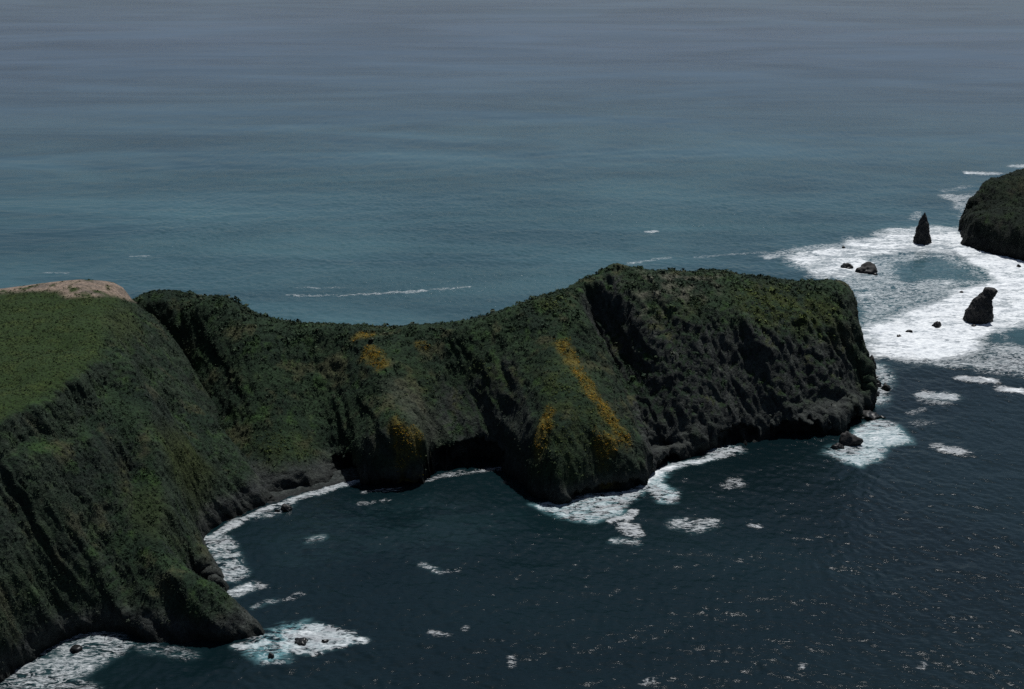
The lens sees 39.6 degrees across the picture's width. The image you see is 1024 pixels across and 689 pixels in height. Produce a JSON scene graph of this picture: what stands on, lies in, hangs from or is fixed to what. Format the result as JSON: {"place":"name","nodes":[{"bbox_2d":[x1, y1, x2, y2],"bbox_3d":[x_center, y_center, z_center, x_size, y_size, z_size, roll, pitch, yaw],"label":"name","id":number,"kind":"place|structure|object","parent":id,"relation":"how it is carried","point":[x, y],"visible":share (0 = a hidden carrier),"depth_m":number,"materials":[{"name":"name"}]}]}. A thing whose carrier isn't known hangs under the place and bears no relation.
{"place":"outdoors","nodes":[
{"label":"outdoors","id":0,"kind":"place"},
{"bbox_2d":[224,467,359,520],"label":"beach","id":1,"kind":"structure","parent":0,"point":[346,475],"depth_m":573.24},
{"bbox_2d":[0,0,1023,688],"bbox_3d":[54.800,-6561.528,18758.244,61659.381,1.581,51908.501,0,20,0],"label":"sea","id":2,"kind":"structure","parent":0,"point":[382,162],"depth_m":891.55,"materials":[{"name":"liquid"}]},
{"bbox_2d":[69,644,82,651],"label":"sea rock","id":3,"kind":"object","parent":2,"relation":"in","point":[75,648],"visible":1,"depth_m":458.72,"materials":[{"name":"grey stone"}]},
{"bbox_2d":[0,279,275,681],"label":"plateau","id":4,"kind":"structure","parent":2,"relation":"in","point":[186,630],"depth_m":486.11,"materials":[{"name":"green plant"}]},
{"bbox_2d":[0,281,123,415],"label":"meadow grass","id":5,"kind":"structure","parent":4,"relation":"on","point":[39,322],"depth_m":537.07,"materials":[{"name":"green plant"}]},
{"bbox_2d":[0,279,264,670],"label":"cliff shrubs","id":6,"kind":"object","parent":4,"relation":"on","point":[142,322],"visible":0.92,"depth_m":494.02,"materials":[{"name":"green plant"}]},
{"bbox_2d":[281,503,291,511],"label":"sea rock","id":7,"kind":"object","parent":2,"relation":"in","point":[286,507],"visible":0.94,"depth_m":552.77,"materials":[{"name":"grey stone"}]},
{"bbox_2d":[294,637,307,645],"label":"sea rock","id":8,"kind":"object","parent":2,"relation":"in","point":[302,641],"visible":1,"depth_m":463.55,"materials":[{"name":"grey stone"}]},
{"bbox_2d":[133,263,877,504],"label":"headland","id":9,"kind":"structure","parent":2,"relation":"in","point":[609,309],"depth_m":605.12,"materials":[{"name":"green plant"}]},
{"bbox_2d":[353,331,630,475],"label":"orange flowers","id":10,"kind":"object","parent":9,"relation":"on","point":[576,373],"visible":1,"depth_m":574.87,"materials":[{"name":"orange plant"}]},
{"bbox_2d":[132,263,877,484],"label":"headland shrubs","id":11,"kind":"object","parent":9,"relation":"on","point":[488,314],"visible":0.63,"depth_m":613.28,"materials":[{"name":"green plant"}]},
{"bbox_2d":[830,443,844,448],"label":"sea rock","id":12,"kind":"object","parent":2,"relation":"in","point":[837,446],"visible":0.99,"depth_m":608.20,"materials":[{"name":"grey stone"}]},
{"bbox_2d":[840,263,853,268],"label":"sea rock","id":13,"kind":"object","parent":2,"relation":"in","point":[847,265],"visible":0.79,"depth_m":857.25,"materials":[{"name":"grey stone"}]},
{"bbox_2d":[839,431,863,445],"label":"sea rock","id":14,"kind":"object","parent":2,"relation":"in","point":[846,438],"visible":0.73,"depth_m":610.96,"materials":[{"name":"grey stone"}]},
{"bbox_2d":[855,262,877,273],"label":"sea rock","id":15,"kind":"object","parent":2,"relation":"in","point":[867,268],"visible":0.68,"depth_m":847.36,"materials":[{"name":"grey stone"}]},
{"bbox_2d":[860,410,879,419],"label":"sea rock","id":16,"kind":"object","parent":2,"relation":"in","point":[868,414],"visible":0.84,"depth_m":639.91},
{"bbox_2d":[870,355,876,368],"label":"sea rock","id":17,"kind":"object","parent":2,"relation":"in","point":[871,357],"visible":0.12,"depth_m":698.48,"materials":[{"name":"grey stone"}]},
{"bbox_2d":[880,383,890,390],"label":"sea rock","id":18,"kind":"object","parent":2,"relation":"in","point":[886,387],"visible":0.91,"depth_m":671.36,"materials":[{"name":"grey stone"}]},
{"bbox_2d":[913,212,931,244],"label":"sea stack","id":19,"kind":"object","parent":2,"relation":"in","point":[922,235],"visible":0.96,"depth_m":904.86,"materials":[{"name":"grey stone"}]},
{"bbox_2d":[932,321,941,327],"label":"sea rock","id":20,"kind":"object","parent":2,"relation":"in","point":[936,324],"visible":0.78,"depth_m":755.28,"materials":[{"name":"grey stone"}]},
{"bbox_2d":[962,287,997,324],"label":"sea stack","id":21,"kind":"object","parent":2,"relation":"in","point":[979,310],"visible":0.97,"depth_m":760.13,"materials":[{"name":"grey stone"}]},
{"bbox_2d":[958,168,1023,260],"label":"islet","id":22,"kind":"object","parent":2,"relation":"in","point":[984,244],"visible":0.34,"depth_m":898.43,"materials":[{"name":"green plant"}]},
{"bbox_2d":[960,169,1023,251],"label":"islet shrubs","id":23,"kind":"object","parent":22,"relation":"on","point":[990,208],"visible":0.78,"depth_m":905.06,"materials":[{"name":"green plant"}]}
]}

